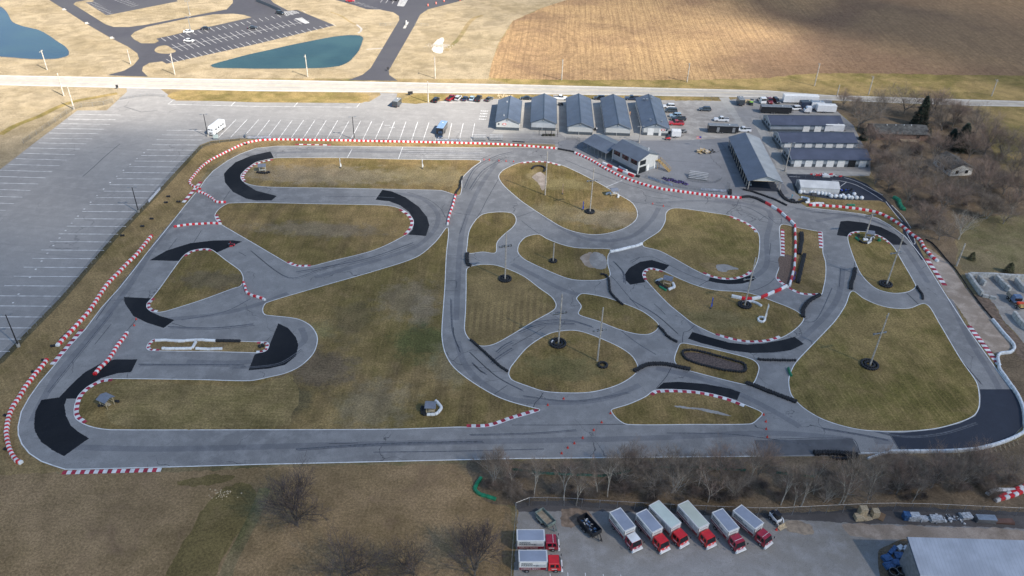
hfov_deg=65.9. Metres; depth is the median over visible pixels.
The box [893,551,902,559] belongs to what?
wrapped pallet
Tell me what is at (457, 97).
parked car
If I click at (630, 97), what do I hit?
pickup truck
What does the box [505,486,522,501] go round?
bare shrub
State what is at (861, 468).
bare tree
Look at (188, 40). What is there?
parked car
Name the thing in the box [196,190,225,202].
track barrier
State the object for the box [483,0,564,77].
field edge lane
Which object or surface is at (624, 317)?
infield grass
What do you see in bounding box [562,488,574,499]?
bare shrub
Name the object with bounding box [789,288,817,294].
kerb
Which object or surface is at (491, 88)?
road centre line
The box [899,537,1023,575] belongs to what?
metal hall
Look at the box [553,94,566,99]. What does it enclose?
pickup truck
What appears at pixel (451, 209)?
track barrier
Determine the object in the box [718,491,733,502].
bare shrub
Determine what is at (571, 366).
infield grass
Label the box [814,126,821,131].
roller door
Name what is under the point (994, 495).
bare shrub
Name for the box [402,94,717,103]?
verge island
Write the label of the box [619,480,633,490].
bare shrub
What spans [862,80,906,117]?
bare tree
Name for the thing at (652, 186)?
track barrier
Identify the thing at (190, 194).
kerb
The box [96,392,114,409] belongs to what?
marshal shelter
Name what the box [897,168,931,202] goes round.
bare tree
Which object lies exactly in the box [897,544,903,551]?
sack pile
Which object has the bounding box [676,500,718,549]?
box truck
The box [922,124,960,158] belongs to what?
bare tree
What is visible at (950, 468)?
bare tree
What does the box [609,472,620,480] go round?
bare shrub
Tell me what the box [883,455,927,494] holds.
bare tree
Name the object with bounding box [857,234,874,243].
tyre wall
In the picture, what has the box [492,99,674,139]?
concrete apron
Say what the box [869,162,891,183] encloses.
bare tree
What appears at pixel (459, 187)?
tyre wall
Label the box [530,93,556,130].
garage building
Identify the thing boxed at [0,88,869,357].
parking lot
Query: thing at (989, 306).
dirt bank
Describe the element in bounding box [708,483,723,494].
bare shrub
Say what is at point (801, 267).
tyre wall
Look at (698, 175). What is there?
bench stand
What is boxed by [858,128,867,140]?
evergreen tree
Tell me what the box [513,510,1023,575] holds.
equipment yard
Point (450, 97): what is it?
pickup truck
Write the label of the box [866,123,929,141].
house
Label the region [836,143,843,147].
roller door
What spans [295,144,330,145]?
kerb
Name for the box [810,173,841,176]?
barrier heap
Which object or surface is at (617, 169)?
track barrier
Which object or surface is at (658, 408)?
infield grass
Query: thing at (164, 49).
lawn island
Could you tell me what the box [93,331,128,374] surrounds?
track barrier
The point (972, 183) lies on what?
bare tree
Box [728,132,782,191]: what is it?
open pavilion
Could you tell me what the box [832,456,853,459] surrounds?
tyre wall
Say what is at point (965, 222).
bare tree
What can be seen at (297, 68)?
pond bank
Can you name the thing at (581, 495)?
bare shrub
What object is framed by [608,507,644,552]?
box truck
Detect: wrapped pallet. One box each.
[880,553,892,561]
[882,561,895,569]
[887,545,897,554]
[891,558,899,566]
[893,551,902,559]
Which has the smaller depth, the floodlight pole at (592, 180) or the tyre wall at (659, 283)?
the tyre wall at (659, 283)
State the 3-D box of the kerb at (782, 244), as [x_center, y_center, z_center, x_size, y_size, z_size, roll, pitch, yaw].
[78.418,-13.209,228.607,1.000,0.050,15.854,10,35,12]
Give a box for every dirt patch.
[560,508,590,528]
[784,520,813,533]
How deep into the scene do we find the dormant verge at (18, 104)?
297.54 m
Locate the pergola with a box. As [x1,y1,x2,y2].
[542,128,557,135]
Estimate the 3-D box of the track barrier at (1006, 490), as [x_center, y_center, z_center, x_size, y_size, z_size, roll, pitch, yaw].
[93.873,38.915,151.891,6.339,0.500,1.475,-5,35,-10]
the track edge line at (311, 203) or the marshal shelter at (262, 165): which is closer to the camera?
the track edge line at (311, 203)
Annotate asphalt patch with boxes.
[34,359,136,455]
[124,297,173,327]
[151,240,241,260]
[224,152,275,200]
[249,323,297,369]
[376,190,428,235]
[625,260,668,284]
[657,382,739,399]
[688,332,803,352]
[709,275,753,283]
[755,439,860,455]
[837,221,906,244]
[890,389,1022,448]
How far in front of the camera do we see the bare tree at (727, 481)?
146.90 m
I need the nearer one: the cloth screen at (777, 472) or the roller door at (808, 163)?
the cloth screen at (777, 472)
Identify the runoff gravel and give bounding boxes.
[927,248,1012,353]
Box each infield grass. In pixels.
[79,228,538,429]
[150,250,242,311]
[150,341,265,351]
[216,203,409,265]
[241,158,479,194]
[465,265,555,345]
[467,212,515,252]
[499,162,636,233]
[509,330,636,392]
[518,234,610,279]
[577,294,657,333]
[612,392,761,424]
[643,208,758,277]
[646,269,802,339]
[675,343,758,383]
[777,224,825,293]
[789,291,978,430]
[848,232,914,292]
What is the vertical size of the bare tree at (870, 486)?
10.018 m
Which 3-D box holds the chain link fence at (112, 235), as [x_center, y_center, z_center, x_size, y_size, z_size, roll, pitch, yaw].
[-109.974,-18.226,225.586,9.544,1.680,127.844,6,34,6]
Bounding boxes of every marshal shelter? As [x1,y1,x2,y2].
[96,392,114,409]
[258,163,265,171]
[424,401,436,413]
[609,188,618,196]
[663,275,672,284]
[866,230,874,237]
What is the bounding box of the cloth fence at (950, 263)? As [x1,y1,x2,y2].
[925,239,992,318]
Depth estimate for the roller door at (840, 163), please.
271.83 m
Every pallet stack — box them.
[853,513,865,521]
[857,505,868,516]
[865,514,872,520]
[870,508,880,518]
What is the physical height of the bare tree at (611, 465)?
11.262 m
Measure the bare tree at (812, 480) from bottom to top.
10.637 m
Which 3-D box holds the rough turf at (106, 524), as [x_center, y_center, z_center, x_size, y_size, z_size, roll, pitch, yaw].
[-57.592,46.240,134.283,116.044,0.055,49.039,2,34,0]
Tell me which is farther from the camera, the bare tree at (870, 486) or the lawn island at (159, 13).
the lawn island at (159, 13)
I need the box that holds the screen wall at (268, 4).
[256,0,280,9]
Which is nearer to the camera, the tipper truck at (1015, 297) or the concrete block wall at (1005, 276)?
the tipper truck at (1015, 297)
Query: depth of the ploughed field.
395.72 m
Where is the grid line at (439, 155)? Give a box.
[401,149,471,157]
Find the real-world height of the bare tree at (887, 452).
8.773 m
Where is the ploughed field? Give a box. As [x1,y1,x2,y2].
[490,0,1023,79]
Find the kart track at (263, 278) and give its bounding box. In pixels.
[19,146,1022,468]
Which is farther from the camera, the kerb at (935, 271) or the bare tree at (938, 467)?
the kerb at (935, 271)
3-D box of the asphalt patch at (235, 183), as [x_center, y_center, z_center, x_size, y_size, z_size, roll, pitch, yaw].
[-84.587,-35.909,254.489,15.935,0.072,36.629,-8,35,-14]
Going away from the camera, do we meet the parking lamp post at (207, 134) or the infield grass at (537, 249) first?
the infield grass at (537, 249)
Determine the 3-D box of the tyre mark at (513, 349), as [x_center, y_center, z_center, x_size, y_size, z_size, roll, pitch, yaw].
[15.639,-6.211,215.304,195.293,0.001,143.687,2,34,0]
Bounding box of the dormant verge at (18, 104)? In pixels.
[0,85,126,168]
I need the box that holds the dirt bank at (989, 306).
[974,295,1023,359]
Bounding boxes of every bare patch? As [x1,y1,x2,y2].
[532,172,546,189]
[580,252,593,267]
[684,352,744,370]
[699,262,740,275]
[777,255,792,287]
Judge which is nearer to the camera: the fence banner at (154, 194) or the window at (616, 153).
the fence banner at (154, 194)
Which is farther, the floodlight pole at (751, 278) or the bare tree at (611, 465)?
the floodlight pole at (751, 278)
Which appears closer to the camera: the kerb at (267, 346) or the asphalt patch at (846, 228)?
the kerb at (267, 346)
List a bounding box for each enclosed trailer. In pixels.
[392,97,401,106]
[436,120,447,133]
[707,123,740,133]
[736,96,744,104]
[759,104,791,113]
[782,93,819,103]
[799,100,811,107]
[811,100,824,109]
[815,103,836,112]
[824,123,845,131]
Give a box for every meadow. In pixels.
[956,215,1023,272]
[977,106,1023,171]
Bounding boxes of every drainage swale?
[0,92,117,134]
[331,12,356,24]
[445,15,482,50]
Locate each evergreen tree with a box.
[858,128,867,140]
[909,96,930,126]
[942,128,957,148]
[949,123,971,153]
[961,131,975,153]
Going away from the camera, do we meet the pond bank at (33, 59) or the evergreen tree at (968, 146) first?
the evergreen tree at (968, 146)
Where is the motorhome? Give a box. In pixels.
[207,119,225,134]
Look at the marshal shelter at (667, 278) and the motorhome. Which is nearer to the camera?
the marshal shelter at (667, 278)
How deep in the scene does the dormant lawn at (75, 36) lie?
368.65 m
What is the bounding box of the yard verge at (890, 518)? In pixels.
[512,500,1023,528]
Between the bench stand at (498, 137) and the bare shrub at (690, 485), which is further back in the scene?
the bench stand at (498, 137)
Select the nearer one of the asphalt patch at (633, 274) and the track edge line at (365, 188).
the asphalt patch at (633, 274)
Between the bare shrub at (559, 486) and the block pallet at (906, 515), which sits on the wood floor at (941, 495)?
the bare shrub at (559, 486)
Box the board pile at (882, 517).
[878,512,885,520]
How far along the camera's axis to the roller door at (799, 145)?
282.83 m
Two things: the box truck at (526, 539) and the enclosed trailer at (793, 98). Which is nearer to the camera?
the box truck at (526, 539)
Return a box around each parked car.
[183,38,193,41]
[432,97,439,102]
[437,131,442,138]
[454,95,461,100]
[484,96,493,101]
[520,95,531,99]
[594,95,604,99]
[663,103,675,107]
[664,107,677,112]
[669,112,681,116]
[699,106,711,110]
[772,96,780,103]
[792,105,801,110]
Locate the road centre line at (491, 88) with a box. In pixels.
[25,80,1015,103]
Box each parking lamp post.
[0,314,19,347]
[127,187,139,212]
[199,114,208,136]
[784,142,794,171]
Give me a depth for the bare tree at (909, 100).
310.94 m
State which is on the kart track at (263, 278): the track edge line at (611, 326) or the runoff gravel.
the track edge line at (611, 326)
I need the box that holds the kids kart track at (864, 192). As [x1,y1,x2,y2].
[787,174,924,259]
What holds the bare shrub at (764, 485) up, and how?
on the wood floor at (941, 495)
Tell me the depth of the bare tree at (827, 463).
147.16 m
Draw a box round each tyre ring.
[498,274,511,282]
[549,337,566,348]
[585,208,594,213]
[597,361,607,368]
[738,300,751,308]
[860,358,878,370]
[879,280,892,287]
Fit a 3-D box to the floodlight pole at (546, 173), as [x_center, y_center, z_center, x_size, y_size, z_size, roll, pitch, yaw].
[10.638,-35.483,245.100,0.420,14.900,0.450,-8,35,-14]
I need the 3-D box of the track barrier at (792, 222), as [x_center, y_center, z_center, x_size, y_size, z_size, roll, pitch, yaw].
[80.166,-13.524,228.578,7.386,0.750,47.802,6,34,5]
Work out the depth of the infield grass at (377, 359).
178.01 m
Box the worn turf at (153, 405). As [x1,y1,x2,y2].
[105,375,298,428]
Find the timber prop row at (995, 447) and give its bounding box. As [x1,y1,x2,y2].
[952,439,1018,456]
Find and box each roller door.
[647,128,653,134]
[793,160,801,166]
[794,143,801,147]
[802,126,809,131]
[804,160,812,166]
[805,143,812,147]
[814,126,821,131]
[815,143,822,147]
[815,160,823,166]
[825,143,832,147]
[826,160,834,166]
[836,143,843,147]
[837,160,845,166]
[846,143,853,147]
[858,161,866,166]
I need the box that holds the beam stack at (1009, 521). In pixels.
[996,518,1014,524]
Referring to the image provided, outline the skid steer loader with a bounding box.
[768,509,786,530]
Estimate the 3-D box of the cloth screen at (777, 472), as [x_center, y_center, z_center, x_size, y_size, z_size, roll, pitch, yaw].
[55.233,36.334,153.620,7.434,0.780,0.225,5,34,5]
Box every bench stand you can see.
[473,134,485,139]
[489,134,502,140]
[688,171,708,180]
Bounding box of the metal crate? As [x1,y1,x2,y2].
[974,514,997,523]
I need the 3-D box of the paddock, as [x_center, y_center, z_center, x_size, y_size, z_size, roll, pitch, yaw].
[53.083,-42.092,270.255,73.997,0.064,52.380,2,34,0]
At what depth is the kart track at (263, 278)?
191.04 m
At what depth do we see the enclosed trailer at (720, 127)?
293.42 m
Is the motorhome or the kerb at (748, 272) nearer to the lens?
the kerb at (748, 272)
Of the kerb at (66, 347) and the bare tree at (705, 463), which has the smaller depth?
the bare tree at (705, 463)
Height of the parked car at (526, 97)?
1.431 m
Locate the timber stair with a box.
[655,157,670,171]
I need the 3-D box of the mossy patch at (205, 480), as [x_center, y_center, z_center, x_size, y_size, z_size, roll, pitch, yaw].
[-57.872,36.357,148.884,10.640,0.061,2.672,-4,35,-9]
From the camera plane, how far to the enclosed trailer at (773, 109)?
311.37 m
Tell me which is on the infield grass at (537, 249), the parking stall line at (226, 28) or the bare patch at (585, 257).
the bare patch at (585, 257)
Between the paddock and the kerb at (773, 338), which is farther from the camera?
the paddock
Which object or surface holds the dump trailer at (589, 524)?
on the equipment yard at (825, 548)
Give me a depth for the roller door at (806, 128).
296.95 m
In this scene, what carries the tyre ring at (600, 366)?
on the infield grass at (571, 366)
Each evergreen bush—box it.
[967,252,975,260]
[1002,262,1014,273]
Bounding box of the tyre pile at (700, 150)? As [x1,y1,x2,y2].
[696,148,714,153]
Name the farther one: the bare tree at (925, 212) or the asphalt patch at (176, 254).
the bare tree at (925, 212)
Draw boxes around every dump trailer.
[535,507,556,531]
[577,512,601,541]
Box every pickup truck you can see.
[446,94,455,100]
[475,95,481,101]
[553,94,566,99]
[624,95,638,99]
[668,119,683,125]
[670,115,685,120]
[713,116,729,121]
[738,126,751,132]
[766,96,772,103]
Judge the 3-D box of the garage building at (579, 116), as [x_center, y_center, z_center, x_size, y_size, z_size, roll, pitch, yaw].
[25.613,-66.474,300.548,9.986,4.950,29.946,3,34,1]
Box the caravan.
[671,129,682,137]
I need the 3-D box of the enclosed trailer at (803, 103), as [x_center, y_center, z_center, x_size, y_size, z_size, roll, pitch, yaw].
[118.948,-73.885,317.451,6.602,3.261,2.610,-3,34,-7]
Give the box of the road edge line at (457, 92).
[0,76,1023,105]
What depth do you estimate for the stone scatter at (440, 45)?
373.04 m
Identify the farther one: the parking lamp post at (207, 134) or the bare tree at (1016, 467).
the parking lamp post at (207, 134)
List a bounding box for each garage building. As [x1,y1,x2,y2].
[495,95,521,130]
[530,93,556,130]
[566,93,593,134]
[600,94,631,135]
[635,94,669,135]
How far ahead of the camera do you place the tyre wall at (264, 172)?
256.34 m
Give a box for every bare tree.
[250,454,335,535]
[301,518,402,575]
[378,530,437,575]
[441,517,511,575]
[470,444,515,482]
[500,450,519,481]
[526,453,550,496]
[553,455,586,500]
[567,471,594,505]
[588,454,607,495]
[590,436,651,482]
[594,446,625,496]
[614,435,667,479]
[624,443,677,501]
[655,440,713,504]
[693,463,730,502]
[694,450,718,487]
[701,435,751,481]
[715,466,761,497]
[738,433,786,484]
[746,449,771,479]
[777,461,811,504]
[787,466,810,505]
[796,458,833,506]
[808,454,835,494]
[814,466,859,504]
[831,457,870,504]
[835,86,856,106]
[838,95,893,127]
[841,445,878,503]
[846,94,864,107]
[848,459,902,509]
[858,142,878,153]
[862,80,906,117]
[862,122,888,144]
[864,443,911,477]
[866,147,896,164]
[866,448,896,502]
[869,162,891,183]
[874,161,912,189]
[875,128,902,150]
[875,143,915,175]
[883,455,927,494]
[884,446,940,489]
[890,80,935,113]
[893,148,956,181]
[896,132,923,159]
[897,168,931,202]
[905,199,951,228]
[906,86,955,119]
[912,473,933,502]
[914,212,967,241]
[915,169,960,200]
[920,440,971,488]
[921,178,979,212]
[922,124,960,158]
[925,151,969,179]
[927,96,962,130]
[935,454,973,489]
[942,168,990,200]
[943,97,974,127]
[946,444,996,489]
[950,129,996,159]
[950,208,985,239]
[958,101,1000,132]
[958,438,993,467]
[960,153,1000,178]
[967,155,1017,195]
[967,436,1016,482]
[971,110,1021,154]
[974,187,1008,215]
[975,197,1005,218]
[981,124,1023,159]
[989,161,1023,194]
[991,144,1023,173]
[992,448,1023,489]
[993,203,1023,223]
[1001,185,1023,209]
[1003,164,1023,196]
[1008,134,1023,161]
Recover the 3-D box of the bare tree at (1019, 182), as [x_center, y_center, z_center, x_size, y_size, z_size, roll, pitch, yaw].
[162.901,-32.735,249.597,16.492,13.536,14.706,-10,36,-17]
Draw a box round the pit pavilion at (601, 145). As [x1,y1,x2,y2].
[582,134,618,160]
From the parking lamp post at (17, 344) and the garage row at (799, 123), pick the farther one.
the garage row at (799, 123)
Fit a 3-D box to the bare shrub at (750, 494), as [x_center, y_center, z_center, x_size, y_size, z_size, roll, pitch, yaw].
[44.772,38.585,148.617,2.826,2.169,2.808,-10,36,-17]
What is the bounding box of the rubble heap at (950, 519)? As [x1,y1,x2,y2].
[927,512,965,524]
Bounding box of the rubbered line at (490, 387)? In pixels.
[28,151,1001,451]
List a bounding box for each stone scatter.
[209,489,241,499]
[424,43,455,47]
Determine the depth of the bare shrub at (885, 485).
151.67 m
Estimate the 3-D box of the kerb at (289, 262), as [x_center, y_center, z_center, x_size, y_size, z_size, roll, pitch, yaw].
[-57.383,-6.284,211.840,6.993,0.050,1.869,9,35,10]
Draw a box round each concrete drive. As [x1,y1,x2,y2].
[720,97,786,176]
[751,118,870,175]
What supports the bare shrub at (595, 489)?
on the wood floor at (941, 495)
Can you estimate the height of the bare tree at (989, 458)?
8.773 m
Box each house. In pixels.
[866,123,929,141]
[933,151,973,175]
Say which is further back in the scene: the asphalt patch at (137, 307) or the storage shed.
the storage shed
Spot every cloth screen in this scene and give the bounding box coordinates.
[512,465,745,476]
[776,471,813,477]
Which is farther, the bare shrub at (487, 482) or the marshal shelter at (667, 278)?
the marshal shelter at (667, 278)
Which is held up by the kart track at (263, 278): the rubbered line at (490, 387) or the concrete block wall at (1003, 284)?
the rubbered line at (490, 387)
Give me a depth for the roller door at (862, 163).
272.16 m
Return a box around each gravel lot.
[662,100,745,139]
[965,273,1023,342]
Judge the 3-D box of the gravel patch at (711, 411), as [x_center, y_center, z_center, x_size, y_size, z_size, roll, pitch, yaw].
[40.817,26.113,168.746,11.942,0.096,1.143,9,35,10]
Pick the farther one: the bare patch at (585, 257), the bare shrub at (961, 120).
the bare shrub at (961, 120)
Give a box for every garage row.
[762,115,843,131]
[772,131,857,149]
[782,147,871,166]
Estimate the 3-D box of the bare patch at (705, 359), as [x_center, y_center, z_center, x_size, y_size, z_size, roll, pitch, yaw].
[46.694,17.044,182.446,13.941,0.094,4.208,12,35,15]
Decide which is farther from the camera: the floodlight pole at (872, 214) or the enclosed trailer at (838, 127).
the enclosed trailer at (838, 127)
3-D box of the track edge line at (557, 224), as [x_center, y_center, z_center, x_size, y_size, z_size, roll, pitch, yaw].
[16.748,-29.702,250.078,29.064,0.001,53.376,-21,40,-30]
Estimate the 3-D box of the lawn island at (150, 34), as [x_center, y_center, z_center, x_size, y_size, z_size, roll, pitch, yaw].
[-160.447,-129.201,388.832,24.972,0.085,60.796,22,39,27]
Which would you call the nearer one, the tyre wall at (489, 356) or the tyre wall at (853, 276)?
the tyre wall at (489, 356)
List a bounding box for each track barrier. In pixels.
[4,358,48,464]
[55,234,152,346]
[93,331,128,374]
[155,338,215,341]
[161,347,191,349]
[174,222,221,227]
[189,139,260,189]
[195,347,222,350]
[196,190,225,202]
[215,339,240,342]
[242,281,265,300]
[262,138,452,143]
[427,399,442,415]
[447,194,455,224]
[454,142,556,148]
[473,476,496,500]
[574,152,741,198]
[602,162,633,176]
[610,242,642,252]
[668,282,675,290]
[731,284,787,299]
[744,300,761,306]
[757,316,765,322]
[765,201,796,286]
[801,196,809,202]
[808,203,938,261]
[889,318,1023,453]
[892,196,905,210]
[985,487,1014,495]
[994,489,1023,502]
[998,487,1023,496]
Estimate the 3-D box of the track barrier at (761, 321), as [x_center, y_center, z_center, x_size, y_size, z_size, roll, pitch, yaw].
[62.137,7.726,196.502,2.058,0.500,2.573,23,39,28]
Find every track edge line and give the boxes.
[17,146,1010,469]
[74,227,539,429]
[146,248,243,311]
[146,339,268,352]
[215,202,413,266]
[240,158,480,194]
[464,264,556,345]
[466,212,515,253]
[498,161,637,234]
[508,330,637,392]
[517,234,610,280]
[576,293,658,334]
[611,389,762,424]
[642,208,759,279]
[642,268,803,342]
[674,343,758,384]
[776,224,825,295]
[788,291,979,431]
[789,176,914,243]
[848,231,915,292]
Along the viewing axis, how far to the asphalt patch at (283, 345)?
181.29 m
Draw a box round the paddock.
[558,138,787,202]
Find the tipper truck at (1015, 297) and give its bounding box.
[1006,291,1023,308]
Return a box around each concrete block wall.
[966,273,984,295]
[970,272,1023,280]
[976,275,986,285]
[982,294,996,299]
[994,275,1011,291]
[1011,311,1023,328]
[1014,277,1023,292]
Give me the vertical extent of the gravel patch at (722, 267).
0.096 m
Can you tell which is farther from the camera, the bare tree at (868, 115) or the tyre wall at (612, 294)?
the bare tree at (868, 115)
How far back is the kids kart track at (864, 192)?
257.66 m
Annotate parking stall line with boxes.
[0,100,474,351]
[93,0,393,62]
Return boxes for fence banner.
[148,187,160,201]
[247,136,270,138]
[711,189,725,191]
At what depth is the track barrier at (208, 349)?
180.84 m
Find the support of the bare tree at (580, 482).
on the yard verge at (890, 518)
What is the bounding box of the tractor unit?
[757,97,766,103]
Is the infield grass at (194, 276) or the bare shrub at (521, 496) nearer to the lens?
the bare shrub at (521, 496)
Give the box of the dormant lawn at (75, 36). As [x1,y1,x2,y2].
[0,0,538,78]
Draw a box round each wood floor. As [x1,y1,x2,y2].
[466,437,1023,512]
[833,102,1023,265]
[1000,351,1023,401]
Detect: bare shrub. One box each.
[482,476,494,488]
[486,478,503,492]
[500,477,525,496]
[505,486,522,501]
[514,489,528,504]
[515,462,534,480]
[524,491,534,504]
[525,489,535,498]
[552,478,568,497]
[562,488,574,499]
[573,490,589,506]
[579,486,590,498]
[589,485,600,496]
[601,481,611,493]
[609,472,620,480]
[609,478,635,500]
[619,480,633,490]
[619,482,634,494]
[633,483,644,492]
[641,492,657,502]
[646,484,662,497]
[646,489,658,498]
[658,482,670,494]
[683,481,701,495]
[688,482,704,499]
[701,486,718,500]
[701,489,717,500]
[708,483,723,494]
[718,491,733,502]
[721,496,730,503]
[725,489,742,501]
[741,484,751,495]
[743,476,759,490]
[745,489,754,498]
[757,479,771,490]
[775,475,796,492]
[778,490,790,500]
[788,486,804,501]
[809,482,822,494]
[818,477,827,492]
[877,484,890,494]
[879,475,894,490]
[884,478,901,491]
[898,492,911,501]
[908,145,923,156]
[910,473,932,488]
[917,491,929,499]
[918,221,933,229]
[927,195,939,204]
[927,218,939,228]
[945,478,975,493]
[948,116,965,124]
[950,480,967,494]
[978,478,1006,499]
[986,488,1001,501]
[992,152,1007,160]
[999,471,1023,488]
[1001,472,1019,487]
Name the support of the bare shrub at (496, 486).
on the wood floor at (941, 495)
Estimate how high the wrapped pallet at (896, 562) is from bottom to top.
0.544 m
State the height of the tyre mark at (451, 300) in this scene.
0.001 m
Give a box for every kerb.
[50,329,83,364]
[61,468,161,474]
[74,379,111,423]
[147,298,157,311]
[147,339,159,350]
[182,182,201,201]
[184,248,210,255]
[241,159,272,180]
[256,342,268,352]
[287,261,310,266]
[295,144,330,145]
[399,209,412,234]
[467,409,537,426]
[521,161,559,165]
[643,268,661,279]
[650,390,744,406]
[703,270,751,279]
[715,333,780,341]
[730,216,756,231]
[781,229,784,255]
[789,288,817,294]
[818,231,822,247]
[925,259,946,284]
[967,326,1001,364]
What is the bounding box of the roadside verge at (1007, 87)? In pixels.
[492,73,1023,100]
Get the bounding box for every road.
[0,75,1023,106]
[50,0,333,76]
[338,0,461,80]
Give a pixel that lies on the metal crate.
(985, 519)
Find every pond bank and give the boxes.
[0,6,69,59]
[210,34,363,68]
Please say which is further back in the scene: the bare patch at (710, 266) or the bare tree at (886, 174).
the bare tree at (886, 174)
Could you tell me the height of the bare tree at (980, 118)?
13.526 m
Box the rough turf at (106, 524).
[0,462,514,575]
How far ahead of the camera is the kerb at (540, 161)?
269.21 m
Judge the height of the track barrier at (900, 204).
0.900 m
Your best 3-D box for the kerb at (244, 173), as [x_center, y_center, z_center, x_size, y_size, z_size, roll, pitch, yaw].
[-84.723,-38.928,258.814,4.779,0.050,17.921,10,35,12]
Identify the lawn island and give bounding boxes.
[74,0,232,26]
[131,14,249,42]
[155,45,175,53]
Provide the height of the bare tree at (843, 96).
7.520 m
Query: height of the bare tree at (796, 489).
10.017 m
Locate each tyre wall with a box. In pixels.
[256,171,269,173]
[420,405,426,415]
[455,176,462,194]
[465,252,471,266]
[469,339,508,371]
[531,165,545,171]
[600,273,623,304]
[633,361,690,372]
[655,281,667,288]
[658,325,677,342]
[681,348,747,372]
[742,195,765,202]
[743,188,786,205]
[745,381,797,402]
[757,357,795,361]
[778,190,805,203]
[796,253,805,283]
[797,231,803,254]
[801,293,820,317]
[813,449,858,457]
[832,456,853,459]
[849,267,856,289]
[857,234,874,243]
[916,285,923,299]
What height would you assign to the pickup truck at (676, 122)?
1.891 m
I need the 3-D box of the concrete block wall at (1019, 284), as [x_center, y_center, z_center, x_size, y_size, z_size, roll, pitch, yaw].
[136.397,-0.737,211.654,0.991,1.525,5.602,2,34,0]
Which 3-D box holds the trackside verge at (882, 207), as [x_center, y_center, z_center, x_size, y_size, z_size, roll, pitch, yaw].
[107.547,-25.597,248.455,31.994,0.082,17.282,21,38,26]
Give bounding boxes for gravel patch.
[589,252,606,268]
[675,406,730,415]
[716,264,737,271]
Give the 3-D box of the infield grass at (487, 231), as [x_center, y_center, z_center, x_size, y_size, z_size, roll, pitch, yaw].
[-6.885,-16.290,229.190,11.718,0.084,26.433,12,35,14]
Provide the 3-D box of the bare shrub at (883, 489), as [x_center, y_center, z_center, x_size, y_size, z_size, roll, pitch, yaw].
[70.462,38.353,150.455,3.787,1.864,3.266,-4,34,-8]
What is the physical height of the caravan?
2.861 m
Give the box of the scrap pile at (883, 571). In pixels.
[878,539,907,575]
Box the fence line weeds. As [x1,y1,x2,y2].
[0,139,239,363]
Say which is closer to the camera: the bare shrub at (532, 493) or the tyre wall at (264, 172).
the bare shrub at (532, 493)
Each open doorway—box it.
[638,166,645,173]
[847,160,855,166]
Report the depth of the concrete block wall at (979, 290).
210.78 m
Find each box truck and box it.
[516,529,559,551]
[518,550,562,572]
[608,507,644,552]
[634,508,672,554]
[648,500,690,548]
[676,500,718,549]
[710,508,748,553]
[731,504,774,549]
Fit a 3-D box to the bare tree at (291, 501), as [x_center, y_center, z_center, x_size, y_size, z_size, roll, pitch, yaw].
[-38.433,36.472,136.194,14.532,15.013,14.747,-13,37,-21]
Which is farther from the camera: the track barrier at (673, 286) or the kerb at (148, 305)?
the track barrier at (673, 286)
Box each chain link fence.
[1,138,239,351]
[248,135,554,140]
[515,497,1019,523]
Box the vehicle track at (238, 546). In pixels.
[219,488,269,575]
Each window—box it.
[614,150,619,156]
[622,154,628,160]
[630,158,636,165]
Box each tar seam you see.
[82,107,147,176]
[94,155,897,455]
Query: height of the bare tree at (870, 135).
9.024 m
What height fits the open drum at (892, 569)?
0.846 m
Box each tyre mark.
[48,149,980,452]
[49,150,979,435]
[138,152,975,449]
[140,153,976,450]
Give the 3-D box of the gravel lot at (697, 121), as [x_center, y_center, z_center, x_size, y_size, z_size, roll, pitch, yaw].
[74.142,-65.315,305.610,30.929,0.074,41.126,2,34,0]
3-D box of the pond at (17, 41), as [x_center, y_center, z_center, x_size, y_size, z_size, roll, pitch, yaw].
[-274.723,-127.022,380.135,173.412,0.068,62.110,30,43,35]
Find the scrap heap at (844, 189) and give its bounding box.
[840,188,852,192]
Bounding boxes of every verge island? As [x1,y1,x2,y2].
[168,90,369,102]
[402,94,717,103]
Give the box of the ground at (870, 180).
[18,10,1023,575]
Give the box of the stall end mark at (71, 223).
[12,152,144,302]
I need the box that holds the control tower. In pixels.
[611,139,660,173]
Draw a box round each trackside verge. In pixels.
[0,140,554,474]
[798,198,902,231]
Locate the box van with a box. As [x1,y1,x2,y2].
[803,106,811,112]
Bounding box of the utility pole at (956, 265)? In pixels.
[955,243,965,266]
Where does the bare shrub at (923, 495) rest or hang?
on the wood floor at (941, 495)
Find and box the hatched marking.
[285,0,406,22]
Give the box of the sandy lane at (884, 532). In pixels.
[842,524,1023,539]
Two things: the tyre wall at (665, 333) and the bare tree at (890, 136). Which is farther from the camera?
the bare tree at (890, 136)
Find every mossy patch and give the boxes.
[166,482,255,575]
[176,475,234,486]
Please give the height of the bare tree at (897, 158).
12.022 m
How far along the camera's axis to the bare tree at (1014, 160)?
266.28 m
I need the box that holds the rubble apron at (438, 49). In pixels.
[432,38,444,52]
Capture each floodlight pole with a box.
[499,232,511,278]
[544,151,547,194]
[553,293,566,343]
[587,168,597,210]
[593,307,606,360]
[743,257,755,305]
[864,212,875,237]
[869,313,888,365]
[886,236,903,283]
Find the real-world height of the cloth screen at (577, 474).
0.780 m
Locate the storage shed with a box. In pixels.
[795,179,839,194]
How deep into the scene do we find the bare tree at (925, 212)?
233.38 m
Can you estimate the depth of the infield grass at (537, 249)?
218.51 m
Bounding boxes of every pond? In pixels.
[0,7,68,58]
[211,35,362,68]
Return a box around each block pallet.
[901,511,911,520]
[908,512,921,521]
[920,515,928,521]
[929,514,943,522]
[959,512,973,519]

